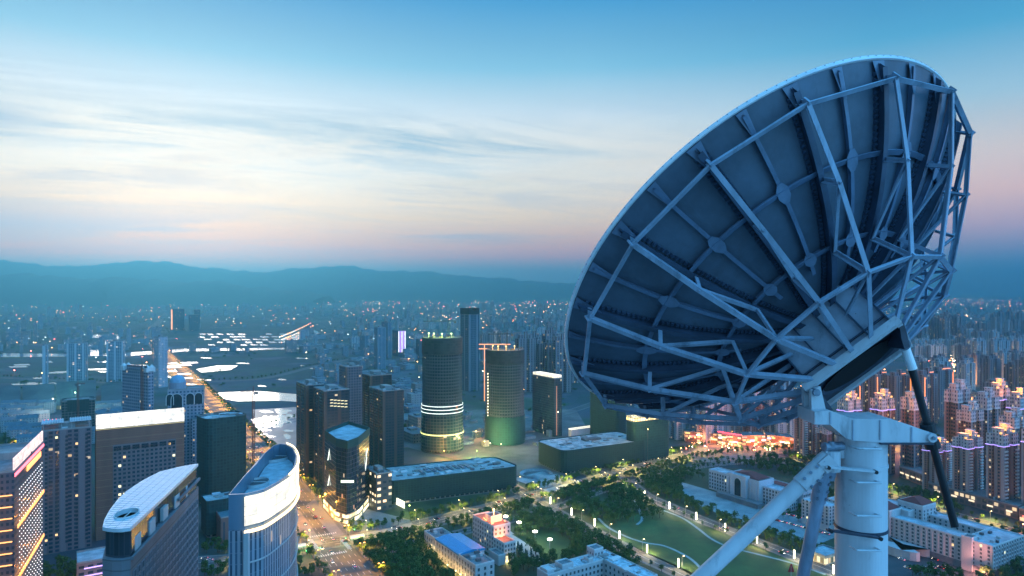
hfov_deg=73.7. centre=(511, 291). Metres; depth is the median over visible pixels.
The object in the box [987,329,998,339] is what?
residential tower
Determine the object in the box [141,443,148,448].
window
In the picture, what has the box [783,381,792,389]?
residential tower
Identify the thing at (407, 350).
block
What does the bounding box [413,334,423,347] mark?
residential tower
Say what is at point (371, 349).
block
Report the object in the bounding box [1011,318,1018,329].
residential tower
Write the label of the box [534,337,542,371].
residential tower
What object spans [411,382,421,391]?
block
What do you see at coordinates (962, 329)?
residential tower
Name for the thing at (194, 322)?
slab tower
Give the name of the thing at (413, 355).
block
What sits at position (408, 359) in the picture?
block
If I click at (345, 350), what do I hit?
block
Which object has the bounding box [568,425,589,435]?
entrance hall
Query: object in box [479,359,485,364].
block
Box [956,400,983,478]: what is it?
residential tower
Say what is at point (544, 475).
ramp ground
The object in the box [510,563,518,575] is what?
tree
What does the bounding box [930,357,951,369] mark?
residential tower
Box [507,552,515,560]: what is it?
tree
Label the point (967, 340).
residential tower
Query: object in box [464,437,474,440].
block
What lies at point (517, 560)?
tree
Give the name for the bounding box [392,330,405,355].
neon tower
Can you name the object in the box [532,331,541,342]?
residential tower
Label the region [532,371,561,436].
dark office tower
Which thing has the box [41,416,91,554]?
apartment tower
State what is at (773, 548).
promenade
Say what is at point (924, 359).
residential tower
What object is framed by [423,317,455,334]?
tower crane
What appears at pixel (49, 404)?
walk up block
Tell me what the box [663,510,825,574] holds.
looping path
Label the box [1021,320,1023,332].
residential tower
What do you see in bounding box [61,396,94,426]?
office building
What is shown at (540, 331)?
residential tower
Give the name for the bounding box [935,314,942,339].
residential tower
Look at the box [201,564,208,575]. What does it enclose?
tree
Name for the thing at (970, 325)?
residential tower
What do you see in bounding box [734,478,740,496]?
arched window
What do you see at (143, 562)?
window
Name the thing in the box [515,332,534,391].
residential tower
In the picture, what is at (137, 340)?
block
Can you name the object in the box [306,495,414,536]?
plaza
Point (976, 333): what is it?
residential tower
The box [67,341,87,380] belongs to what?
riverbank tower
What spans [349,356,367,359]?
block
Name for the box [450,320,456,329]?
residential tower
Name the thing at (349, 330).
bridge road
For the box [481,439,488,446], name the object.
block
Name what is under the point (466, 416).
block
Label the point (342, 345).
block
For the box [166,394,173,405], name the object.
arched window
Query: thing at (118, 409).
walk up block
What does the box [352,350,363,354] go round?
block
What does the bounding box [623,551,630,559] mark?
tree
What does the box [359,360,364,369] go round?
block
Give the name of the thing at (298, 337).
river bend
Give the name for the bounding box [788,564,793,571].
red pennant
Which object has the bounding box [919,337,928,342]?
residential tower
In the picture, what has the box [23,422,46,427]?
walk up block
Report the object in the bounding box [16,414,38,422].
walk up block
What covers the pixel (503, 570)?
terrace lawn
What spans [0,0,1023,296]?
sky
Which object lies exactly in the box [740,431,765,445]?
shop row
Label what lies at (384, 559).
tree
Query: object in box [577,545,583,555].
tree
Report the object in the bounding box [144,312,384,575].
road
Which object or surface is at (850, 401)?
residential tower
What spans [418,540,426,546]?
tree
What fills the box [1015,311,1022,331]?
residential tower
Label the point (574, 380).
residential tower
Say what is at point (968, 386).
residential tower
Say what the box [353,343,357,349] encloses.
block
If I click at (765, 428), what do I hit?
residential tower
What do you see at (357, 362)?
block
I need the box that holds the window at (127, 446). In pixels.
[123,445,130,450]
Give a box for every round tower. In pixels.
[420,333,463,453]
[484,345,525,445]
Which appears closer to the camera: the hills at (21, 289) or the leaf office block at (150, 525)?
the leaf office block at (150, 525)
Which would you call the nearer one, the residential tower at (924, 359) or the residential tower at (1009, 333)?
the residential tower at (924, 359)
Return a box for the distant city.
[0,298,1023,352]
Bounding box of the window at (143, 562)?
[141,559,144,569]
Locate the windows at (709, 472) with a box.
[709,472,723,490]
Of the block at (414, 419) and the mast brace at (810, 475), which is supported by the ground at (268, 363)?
the block at (414, 419)
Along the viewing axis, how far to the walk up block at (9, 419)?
969.96 m
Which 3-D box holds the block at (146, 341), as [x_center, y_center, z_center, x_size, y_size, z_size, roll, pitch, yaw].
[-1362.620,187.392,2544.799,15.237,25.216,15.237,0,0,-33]
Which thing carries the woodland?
on the ground at (268, 363)
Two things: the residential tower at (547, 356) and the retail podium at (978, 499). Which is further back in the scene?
the residential tower at (547, 356)
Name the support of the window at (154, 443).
in the office tower at (132, 449)
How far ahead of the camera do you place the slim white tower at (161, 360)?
1420.43 m
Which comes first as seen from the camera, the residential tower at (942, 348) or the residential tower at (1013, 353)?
the residential tower at (1013, 353)
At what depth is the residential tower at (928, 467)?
678.84 m
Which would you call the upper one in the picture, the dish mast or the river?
the river
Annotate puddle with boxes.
[277,414,286,418]
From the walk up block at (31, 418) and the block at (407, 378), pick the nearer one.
the walk up block at (31, 418)
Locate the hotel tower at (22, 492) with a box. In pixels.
[0,431,44,575]
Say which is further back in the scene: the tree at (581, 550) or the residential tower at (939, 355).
the residential tower at (939, 355)
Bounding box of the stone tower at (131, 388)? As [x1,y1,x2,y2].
[120,362,154,412]
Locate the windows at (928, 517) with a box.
[829,500,1022,563]
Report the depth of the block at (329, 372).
1587.87 m
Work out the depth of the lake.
1296.08 m
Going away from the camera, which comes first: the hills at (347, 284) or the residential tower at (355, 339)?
the residential tower at (355, 339)
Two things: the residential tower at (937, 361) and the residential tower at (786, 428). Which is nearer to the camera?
the residential tower at (786, 428)
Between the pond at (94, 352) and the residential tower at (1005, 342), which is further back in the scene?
the pond at (94, 352)
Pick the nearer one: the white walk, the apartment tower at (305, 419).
the white walk
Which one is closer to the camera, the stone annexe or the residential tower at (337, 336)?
the stone annexe
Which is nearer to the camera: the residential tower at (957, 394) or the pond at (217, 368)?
the residential tower at (957, 394)
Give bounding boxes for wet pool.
[251,416,287,426]
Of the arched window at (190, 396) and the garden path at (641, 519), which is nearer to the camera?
the garden path at (641, 519)
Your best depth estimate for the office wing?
570.96 m
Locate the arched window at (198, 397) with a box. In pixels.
[194,392,202,403]
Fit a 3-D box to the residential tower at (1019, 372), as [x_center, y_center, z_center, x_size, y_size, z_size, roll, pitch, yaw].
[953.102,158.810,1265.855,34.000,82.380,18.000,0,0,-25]
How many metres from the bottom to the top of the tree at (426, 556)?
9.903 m
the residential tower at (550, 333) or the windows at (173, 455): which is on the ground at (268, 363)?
the residential tower at (550, 333)
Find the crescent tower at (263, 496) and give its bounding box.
[228,442,299,575]
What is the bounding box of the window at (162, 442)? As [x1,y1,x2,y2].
[159,441,166,446]
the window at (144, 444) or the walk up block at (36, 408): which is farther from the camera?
the walk up block at (36, 408)
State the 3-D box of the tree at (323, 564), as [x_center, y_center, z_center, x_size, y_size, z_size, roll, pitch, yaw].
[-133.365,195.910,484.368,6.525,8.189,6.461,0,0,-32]
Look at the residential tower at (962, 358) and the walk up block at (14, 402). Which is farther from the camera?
the residential tower at (962, 358)
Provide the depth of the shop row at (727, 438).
882.86 m
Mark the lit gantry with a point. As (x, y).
(484, 348)
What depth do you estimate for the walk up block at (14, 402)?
1119.65 m
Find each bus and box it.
[298,543,305,548]
[350,533,364,539]
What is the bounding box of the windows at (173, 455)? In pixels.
[95,440,174,528]
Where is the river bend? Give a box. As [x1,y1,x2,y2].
[281,330,318,340]
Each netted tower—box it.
[196,410,245,503]
[590,392,625,433]
[626,415,668,461]
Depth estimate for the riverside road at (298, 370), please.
1563.89 m
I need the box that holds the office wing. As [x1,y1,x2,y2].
[802,497,833,531]
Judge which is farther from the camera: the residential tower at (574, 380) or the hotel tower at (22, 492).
the residential tower at (574, 380)
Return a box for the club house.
[473,509,515,565]
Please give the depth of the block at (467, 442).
892.61 m
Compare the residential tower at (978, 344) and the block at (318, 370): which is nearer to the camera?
the block at (318, 370)
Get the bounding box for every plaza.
[297,510,322,543]
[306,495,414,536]
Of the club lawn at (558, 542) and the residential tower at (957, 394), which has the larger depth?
the residential tower at (957, 394)
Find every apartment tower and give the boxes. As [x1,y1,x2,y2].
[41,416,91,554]
[296,379,323,477]
[314,384,348,486]
[339,362,361,424]
[362,370,391,426]
[369,384,403,466]
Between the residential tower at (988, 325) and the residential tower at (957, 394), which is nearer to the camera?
the residential tower at (957, 394)
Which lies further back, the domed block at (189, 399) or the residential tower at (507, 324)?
the residential tower at (507, 324)
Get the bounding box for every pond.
[85,334,119,355]
[196,365,237,371]
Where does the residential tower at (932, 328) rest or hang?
on the ground at (268, 363)
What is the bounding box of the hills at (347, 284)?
[0,260,576,302]
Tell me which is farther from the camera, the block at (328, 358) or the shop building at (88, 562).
the block at (328, 358)
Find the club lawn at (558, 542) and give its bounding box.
[512,529,577,559]
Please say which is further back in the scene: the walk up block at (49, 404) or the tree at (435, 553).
the walk up block at (49, 404)
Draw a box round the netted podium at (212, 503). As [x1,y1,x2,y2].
[201,490,231,537]
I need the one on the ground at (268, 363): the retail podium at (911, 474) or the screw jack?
the retail podium at (911, 474)
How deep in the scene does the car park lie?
495.85 m
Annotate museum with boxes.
[709,467,811,511]
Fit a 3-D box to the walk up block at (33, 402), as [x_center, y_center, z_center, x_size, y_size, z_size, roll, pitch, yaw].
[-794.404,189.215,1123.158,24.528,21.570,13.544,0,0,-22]
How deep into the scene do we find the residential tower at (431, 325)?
3476.34 m
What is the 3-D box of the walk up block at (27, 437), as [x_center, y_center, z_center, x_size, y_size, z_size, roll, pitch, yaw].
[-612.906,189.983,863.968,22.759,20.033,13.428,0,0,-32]
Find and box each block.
[0,399,19,404]
[0,403,9,409]
[0,409,15,425]
[1,416,15,432]
[3,421,27,434]
[6,404,26,410]
[6,426,11,439]
[9,410,30,416]
[10,425,33,442]
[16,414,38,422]
[16,433,37,442]
[19,399,37,405]
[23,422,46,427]
[24,405,43,410]
[29,410,49,424]
[29,427,41,433]
[37,399,55,412]
[92,426,94,443]
[95,401,105,404]
[95,404,112,410]
[95,408,106,419]
[97,326,101,331]
[99,411,117,414]
[102,464,199,575]
[106,399,120,405]
[106,407,121,412]
[132,339,143,342]
[144,338,148,344]
[166,372,203,465]
[297,339,306,342]
[311,375,325,382]
[313,366,323,376]
[314,353,325,357]
[315,347,323,353]
[317,354,323,363]
[322,362,328,372]
[324,357,331,361]
[325,369,334,376]
[334,371,338,382]
[335,363,340,371]
[336,344,350,347]
[341,346,348,354]
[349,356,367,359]
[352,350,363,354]
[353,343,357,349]
[354,360,371,365]
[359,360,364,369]
[362,358,368,367]
[364,347,368,356]
[367,344,373,354]
[386,359,395,365]
[387,365,399,372]
[392,383,404,388]
[397,362,414,369]
[398,376,410,382]
[398,379,408,384]
[399,357,414,361]
[402,353,415,359]
[403,347,413,353]
[403,387,411,397]
[404,403,420,412]
[404,416,407,426]
[404,426,420,443]
[407,391,421,405]
[408,413,420,427]
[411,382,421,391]
[416,338,421,359]
[418,364,421,372]
[463,414,470,419]
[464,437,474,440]
[464,440,472,444]
[472,430,480,437]
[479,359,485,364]
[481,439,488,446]
[525,434,535,439]
[537,543,657,575]
[546,429,551,436]
[627,404,638,407]
[971,390,977,400]
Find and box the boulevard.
[198,446,792,569]
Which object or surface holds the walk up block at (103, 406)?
on the ground at (268, 363)
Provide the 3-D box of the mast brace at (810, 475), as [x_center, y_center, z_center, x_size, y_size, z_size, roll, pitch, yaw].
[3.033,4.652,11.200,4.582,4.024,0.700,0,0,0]
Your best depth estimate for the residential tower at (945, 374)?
1091.74 m
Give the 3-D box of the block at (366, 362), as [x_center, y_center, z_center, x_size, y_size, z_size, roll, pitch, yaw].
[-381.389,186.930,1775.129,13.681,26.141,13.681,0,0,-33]
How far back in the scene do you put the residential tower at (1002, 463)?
621.46 m
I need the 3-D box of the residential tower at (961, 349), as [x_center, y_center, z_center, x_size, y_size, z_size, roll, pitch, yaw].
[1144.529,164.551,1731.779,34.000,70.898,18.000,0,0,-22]
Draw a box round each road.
[1,355,373,383]
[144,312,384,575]
[246,383,485,428]
[279,317,438,345]
[367,460,806,554]
[404,402,589,447]
[690,444,730,453]
[750,450,1021,533]
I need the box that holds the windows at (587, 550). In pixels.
[587,550,606,575]
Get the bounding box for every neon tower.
[171,309,183,329]
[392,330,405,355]
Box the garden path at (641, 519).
[634,500,642,524]
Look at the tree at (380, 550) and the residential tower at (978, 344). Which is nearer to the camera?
the tree at (380, 550)
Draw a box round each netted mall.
[385,457,515,504]
[539,431,644,473]
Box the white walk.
[510,531,539,560]
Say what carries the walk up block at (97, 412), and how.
on the ground at (268, 363)
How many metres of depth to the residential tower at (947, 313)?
2650.60 m
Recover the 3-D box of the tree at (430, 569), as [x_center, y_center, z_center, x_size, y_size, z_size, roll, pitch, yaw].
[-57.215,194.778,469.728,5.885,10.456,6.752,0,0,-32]
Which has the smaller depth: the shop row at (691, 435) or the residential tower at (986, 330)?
the shop row at (691, 435)
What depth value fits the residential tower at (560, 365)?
1346.37 m
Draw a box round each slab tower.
[189,314,199,330]
[194,309,199,313]
[360,334,368,349]
[374,326,385,368]
[381,321,391,357]
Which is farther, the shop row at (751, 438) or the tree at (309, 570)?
the shop row at (751, 438)
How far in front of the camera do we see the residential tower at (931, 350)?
1920.37 m
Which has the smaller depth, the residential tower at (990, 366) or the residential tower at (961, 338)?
the residential tower at (990, 366)
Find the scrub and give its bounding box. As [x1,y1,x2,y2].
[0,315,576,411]
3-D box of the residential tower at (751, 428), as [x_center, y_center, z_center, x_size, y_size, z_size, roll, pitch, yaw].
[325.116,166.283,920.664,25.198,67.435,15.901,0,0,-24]
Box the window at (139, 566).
[137,563,140,573]
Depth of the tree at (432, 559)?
491.42 m
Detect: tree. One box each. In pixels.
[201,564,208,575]
[213,567,219,574]
[304,568,313,572]
[319,562,327,568]
[374,547,385,553]
[378,555,387,569]
[378,563,386,569]
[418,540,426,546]
[424,553,431,558]
[424,567,432,575]
[427,551,437,555]
[430,555,437,563]
[437,561,444,569]
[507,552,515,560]
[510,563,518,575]
[511,567,516,574]
[512,556,520,562]
[520,557,526,569]
[522,558,533,566]
[530,556,537,570]
[531,543,540,551]
[542,555,550,563]
[549,548,556,561]
[551,552,557,560]
[566,545,573,554]
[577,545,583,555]
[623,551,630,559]
[626,542,632,549]
[631,555,641,564]
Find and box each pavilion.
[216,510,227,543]
[813,544,833,565]
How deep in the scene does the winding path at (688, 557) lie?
539.85 m
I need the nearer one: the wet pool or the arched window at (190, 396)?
the arched window at (190, 396)
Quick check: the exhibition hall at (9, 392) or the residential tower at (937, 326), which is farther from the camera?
the residential tower at (937, 326)
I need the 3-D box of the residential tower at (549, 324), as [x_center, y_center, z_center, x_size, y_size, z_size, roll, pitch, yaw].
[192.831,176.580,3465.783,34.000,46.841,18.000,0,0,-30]
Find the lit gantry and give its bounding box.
[479,344,510,400]
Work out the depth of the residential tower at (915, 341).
2091.85 m
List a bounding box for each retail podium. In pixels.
[899,465,921,485]
[928,481,1023,519]
[1019,506,1023,522]
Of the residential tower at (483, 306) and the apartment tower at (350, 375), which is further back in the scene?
the residential tower at (483, 306)
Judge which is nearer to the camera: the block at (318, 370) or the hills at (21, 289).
the block at (318, 370)
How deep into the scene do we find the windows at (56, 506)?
525.38 m
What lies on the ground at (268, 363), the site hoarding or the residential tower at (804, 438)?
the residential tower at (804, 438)
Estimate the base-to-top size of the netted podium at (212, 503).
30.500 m
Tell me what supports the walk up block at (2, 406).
on the ground at (268, 363)
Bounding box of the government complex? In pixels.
[828,495,1023,575]
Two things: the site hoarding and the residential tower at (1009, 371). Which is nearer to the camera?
the site hoarding
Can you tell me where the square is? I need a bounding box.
[681,443,784,462]
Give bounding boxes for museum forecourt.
[681,482,833,543]
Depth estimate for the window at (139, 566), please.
268.67 m
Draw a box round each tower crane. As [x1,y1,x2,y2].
[75,383,84,415]
[128,362,146,410]
[243,386,257,465]
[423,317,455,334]
[488,330,512,348]
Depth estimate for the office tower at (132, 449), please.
560.14 m
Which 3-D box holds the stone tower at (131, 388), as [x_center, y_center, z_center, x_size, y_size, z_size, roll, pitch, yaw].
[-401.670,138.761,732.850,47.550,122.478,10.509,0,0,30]
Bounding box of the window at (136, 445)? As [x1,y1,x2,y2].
[132,444,139,449]
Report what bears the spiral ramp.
on the ground at (268, 363)
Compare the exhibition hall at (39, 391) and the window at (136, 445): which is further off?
the exhibition hall at (39, 391)
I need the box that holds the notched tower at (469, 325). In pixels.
[460,308,478,391]
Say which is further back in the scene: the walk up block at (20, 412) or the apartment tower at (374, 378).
the walk up block at (20, 412)
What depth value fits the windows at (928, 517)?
524.35 m
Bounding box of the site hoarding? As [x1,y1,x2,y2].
[396,498,404,507]
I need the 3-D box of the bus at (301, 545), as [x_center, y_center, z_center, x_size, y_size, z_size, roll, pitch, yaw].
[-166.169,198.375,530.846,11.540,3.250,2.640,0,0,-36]
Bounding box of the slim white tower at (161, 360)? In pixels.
[154,335,167,387]
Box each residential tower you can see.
[300,329,308,339]
[333,333,341,339]
[350,336,359,347]
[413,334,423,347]
[428,323,434,328]
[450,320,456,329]
[480,331,492,358]
[482,302,485,310]
[490,301,493,309]
[490,328,501,347]
[493,323,499,328]
[498,332,510,347]
[504,321,510,327]
[514,332,522,336]
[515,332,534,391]
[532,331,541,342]
[534,318,540,326]
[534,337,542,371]
[536,328,543,334]
[542,327,558,342]
[543,337,554,372]
[546,321,553,329]
[552,333,571,392]
[556,320,562,330]
[572,372,579,382]
[669,408,695,439]
[696,403,723,443]
[724,404,740,433]
[742,392,763,432]
[759,391,767,431]
[768,388,793,436]
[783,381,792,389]
[794,403,817,457]
[816,425,833,454]
[836,390,861,411]
[853,381,865,411]
[866,368,889,411]
[870,388,895,473]
[885,369,910,421]
[900,387,927,467]
[906,357,926,390]
[911,338,921,344]
[911,344,922,355]
[913,355,926,360]
[917,318,927,338]
[917,367,937,423]
[918,342,927,357]
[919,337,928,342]
[921,436,951,490]
[925,344,938,362]
[927,339,938,344]
[929,316,935,339]
[930,353,947,360]
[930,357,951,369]
[933,364,952,416]
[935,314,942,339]
[936,343,946,356]
[940,315,949,339]
[942,310,950,316]
[942,338,954,356]
[944,378,970,442]
[949,315,953,333]
[952,313,962,334]
[952,343,962,361]
[952,429,983,491]
[954,379,970,388]
[955,333,968,343]
[955,342,969,357]
[955,354,973,378]
[956,325,967,335]
[956,358,974,389]
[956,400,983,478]
[965,337,973,344]
[967,322,974,328]
[968,328,973,337]
[968,351,985,384]
[970,337,985,353]
[971,328,982,338]
[973,387,999,474]
[975,321,984,329]
[980,354,1000,390]
[983,329,988,343]
[983,377,1007,390]
[985,422,1018,501]
[987,321,990,329]
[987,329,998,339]
[987,337,1001,355]
[990,378,1009,415]
[995,348,1010,377]
[997,310,1004,327]
[999,337,1009,350]
[999,407,1023,486]
[1004,320,1012,332]
[1004,331,1015,337]
[1004,360,1014,395]
[1006,309,1012,319]
[1006,387,1023,415]
[1007,335,1016,350]
[1008,349,1018,360]
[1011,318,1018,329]
[1011,337,1023,352]
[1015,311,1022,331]
[1015,331,1023,338]
[1015,357,1023,390]
[1016,351,1023,359]
[1020,428,1023,503]
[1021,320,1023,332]
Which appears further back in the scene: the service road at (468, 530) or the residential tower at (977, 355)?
the residential tower at (977, 355)
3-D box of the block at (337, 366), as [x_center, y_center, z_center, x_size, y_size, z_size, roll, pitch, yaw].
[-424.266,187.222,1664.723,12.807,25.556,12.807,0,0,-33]
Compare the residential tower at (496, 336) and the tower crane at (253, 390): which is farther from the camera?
the residential tower at (496, 336)
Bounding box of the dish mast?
[798,386,937,575]
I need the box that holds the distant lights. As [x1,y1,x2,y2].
[8,299,1022,360]
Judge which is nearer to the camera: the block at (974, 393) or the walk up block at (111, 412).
the walk up block at (111, 412)
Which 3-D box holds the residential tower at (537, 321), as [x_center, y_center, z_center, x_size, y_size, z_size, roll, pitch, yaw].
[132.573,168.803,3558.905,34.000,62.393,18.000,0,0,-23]
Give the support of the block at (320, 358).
on the ground at (268, 363)
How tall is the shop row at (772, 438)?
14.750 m
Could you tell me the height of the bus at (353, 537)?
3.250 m
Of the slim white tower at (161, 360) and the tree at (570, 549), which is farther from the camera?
the slim white tower at (161, 360)
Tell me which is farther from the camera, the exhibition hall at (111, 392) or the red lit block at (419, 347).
the red lit block at (419, 347)
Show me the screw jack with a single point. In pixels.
(926, 424)
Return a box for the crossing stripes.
[309,532,351,556]
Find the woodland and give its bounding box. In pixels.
[0,358,1023,575]
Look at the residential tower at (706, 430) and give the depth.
897.20 m
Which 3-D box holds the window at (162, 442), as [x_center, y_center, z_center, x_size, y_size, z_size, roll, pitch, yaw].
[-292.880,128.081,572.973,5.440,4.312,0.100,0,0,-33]
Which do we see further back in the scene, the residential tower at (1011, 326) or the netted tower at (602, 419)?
the residential tower at (1011, 326)
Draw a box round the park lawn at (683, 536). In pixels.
[592,510,827,575]
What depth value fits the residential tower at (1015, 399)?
758.37 m
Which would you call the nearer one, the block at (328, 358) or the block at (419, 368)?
the block at (419, 368)
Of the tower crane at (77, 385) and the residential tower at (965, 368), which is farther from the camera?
the residential tower at (965, 368)
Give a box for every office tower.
[95,407,183,540]
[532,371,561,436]
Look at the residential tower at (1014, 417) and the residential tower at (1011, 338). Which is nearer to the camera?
the residential tower at (1014, 417)
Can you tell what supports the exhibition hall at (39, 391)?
on the ground at (268, 363)
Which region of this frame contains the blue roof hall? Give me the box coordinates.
[424,527,493,575]
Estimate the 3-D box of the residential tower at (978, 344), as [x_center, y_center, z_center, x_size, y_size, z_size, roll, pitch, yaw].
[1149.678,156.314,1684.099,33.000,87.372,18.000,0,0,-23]
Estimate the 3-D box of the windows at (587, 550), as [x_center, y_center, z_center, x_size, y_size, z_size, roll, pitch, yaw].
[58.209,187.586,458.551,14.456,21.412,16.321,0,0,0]
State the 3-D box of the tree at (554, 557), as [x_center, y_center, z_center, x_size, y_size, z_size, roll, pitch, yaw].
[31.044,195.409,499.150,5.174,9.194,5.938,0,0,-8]
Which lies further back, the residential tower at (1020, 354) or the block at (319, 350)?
the block at (319, 350)
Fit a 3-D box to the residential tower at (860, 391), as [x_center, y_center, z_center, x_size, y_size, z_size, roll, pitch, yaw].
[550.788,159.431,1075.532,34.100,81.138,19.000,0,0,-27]
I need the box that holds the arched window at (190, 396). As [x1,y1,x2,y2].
[186,393,193,403]
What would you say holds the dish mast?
on the rooftop tower
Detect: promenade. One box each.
[510,483,689,575]
[591,469,833,575]
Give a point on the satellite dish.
(779, 234)
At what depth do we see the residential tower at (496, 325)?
3568.32 m
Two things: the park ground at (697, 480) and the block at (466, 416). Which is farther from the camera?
the block at (466, 416)
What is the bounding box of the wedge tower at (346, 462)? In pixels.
[323,421,369,524]
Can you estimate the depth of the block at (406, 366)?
1747.07 m
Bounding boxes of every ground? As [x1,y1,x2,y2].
[0,297,1023,575]
[253,407,295,447]
[516,472,577,491]
[562,467,833,575]
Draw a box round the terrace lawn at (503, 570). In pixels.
[359,494,664,575]
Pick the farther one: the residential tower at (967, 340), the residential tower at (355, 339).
the residential tower at (355, 339)
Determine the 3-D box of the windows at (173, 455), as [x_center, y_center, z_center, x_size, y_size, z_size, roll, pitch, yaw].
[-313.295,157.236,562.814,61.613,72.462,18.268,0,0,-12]
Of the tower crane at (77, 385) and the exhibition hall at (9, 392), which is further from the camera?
the exhibition hall at (9, 392)
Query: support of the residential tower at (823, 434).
on the ground at (268, 363)
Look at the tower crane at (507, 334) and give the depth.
905.57 m
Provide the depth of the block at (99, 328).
3341.54 m
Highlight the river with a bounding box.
[0,348,324,356]
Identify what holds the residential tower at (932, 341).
on the ground at (268, 363)
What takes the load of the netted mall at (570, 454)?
on the ground at (268, 363)
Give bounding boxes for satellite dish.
[564,55,975,429]
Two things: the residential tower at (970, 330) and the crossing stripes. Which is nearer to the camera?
the crossing stripes
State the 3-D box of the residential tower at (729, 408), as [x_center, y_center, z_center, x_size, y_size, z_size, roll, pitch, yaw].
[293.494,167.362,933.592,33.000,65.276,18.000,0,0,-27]
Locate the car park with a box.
[888,554,1023,575]
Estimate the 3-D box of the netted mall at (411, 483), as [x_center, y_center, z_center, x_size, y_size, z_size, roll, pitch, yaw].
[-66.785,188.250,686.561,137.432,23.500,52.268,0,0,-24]
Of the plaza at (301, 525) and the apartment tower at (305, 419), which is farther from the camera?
the apartment tower at (305, 419)
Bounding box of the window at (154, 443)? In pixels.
[150,442,157,447]
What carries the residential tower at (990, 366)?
on the ground at (268, 363)
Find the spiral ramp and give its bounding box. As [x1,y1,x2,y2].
[520,469,552,478]
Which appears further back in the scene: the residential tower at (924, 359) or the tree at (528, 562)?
the residential tower at (924, 359)
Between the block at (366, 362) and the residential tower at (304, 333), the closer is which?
the block at (366, 362)
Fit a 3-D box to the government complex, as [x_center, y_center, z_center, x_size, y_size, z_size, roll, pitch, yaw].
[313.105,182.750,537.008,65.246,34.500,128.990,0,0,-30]
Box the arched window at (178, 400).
[171,394,182,408]
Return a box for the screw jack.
[898,341,958,527]
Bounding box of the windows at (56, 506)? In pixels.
[45,497,87,545]
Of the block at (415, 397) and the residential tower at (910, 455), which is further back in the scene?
the block at (415, 397)
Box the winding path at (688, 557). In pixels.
[597,518,699,567]
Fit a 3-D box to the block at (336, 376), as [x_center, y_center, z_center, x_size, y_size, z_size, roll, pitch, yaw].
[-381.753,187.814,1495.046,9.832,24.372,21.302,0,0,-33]
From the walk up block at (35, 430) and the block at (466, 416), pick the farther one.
the block at (466, 416)
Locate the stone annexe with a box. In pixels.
[192,414,198,478]
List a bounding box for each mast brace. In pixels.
[690,451,837,575]
[797,472,836,575]
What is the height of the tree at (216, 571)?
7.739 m
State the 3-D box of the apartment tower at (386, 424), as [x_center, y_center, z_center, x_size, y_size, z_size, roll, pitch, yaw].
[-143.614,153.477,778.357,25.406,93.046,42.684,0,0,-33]
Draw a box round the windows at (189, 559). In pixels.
[161,498,197,575]
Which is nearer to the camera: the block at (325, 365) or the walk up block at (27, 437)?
the walk up block at (27, 437)
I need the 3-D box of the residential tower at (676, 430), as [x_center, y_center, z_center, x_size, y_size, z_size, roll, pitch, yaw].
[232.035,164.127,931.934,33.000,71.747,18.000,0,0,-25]
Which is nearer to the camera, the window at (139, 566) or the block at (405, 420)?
the window at (139, 566)
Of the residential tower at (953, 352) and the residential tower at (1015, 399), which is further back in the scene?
the residential tower at (953, 352)
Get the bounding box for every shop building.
[76,546,105,575]
[368,464,391,511]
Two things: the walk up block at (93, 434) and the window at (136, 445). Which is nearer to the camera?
the window at (136, 445)
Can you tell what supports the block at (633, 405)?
on the ground at (268, 363)
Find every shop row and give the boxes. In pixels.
[684,428,716,443]
[717,431,741,447]
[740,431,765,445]
[764,431,793,448]
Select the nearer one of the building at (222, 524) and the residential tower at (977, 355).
the building at (222, 524)
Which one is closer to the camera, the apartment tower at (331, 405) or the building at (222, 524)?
the building at (222, 524)
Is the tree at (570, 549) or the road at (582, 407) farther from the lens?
the road at (582, 407)
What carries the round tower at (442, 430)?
on the ground at (268, 363)
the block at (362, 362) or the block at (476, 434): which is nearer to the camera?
the block at (476, 434)
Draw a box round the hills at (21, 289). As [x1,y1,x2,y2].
[0,273,339,306]
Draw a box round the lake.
[216,391,295,401]
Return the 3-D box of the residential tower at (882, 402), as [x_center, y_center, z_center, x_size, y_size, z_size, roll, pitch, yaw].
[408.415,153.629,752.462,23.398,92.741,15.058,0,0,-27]
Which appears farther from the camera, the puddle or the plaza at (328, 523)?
the puddle
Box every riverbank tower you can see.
[42,343,48,383]
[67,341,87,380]
[106,339,124,381]
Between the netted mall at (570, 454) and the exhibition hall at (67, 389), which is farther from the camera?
the exhibition hall at (67, 389)
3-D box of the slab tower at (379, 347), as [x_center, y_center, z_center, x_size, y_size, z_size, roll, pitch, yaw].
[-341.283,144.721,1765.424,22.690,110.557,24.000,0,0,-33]
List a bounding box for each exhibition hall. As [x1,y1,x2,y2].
[0,385,19,402]
[22,383,53,399]
[56,380,95,409]
[101,383,121,405]
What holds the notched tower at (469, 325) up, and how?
on the ground at (268, 363)
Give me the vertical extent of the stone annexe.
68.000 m

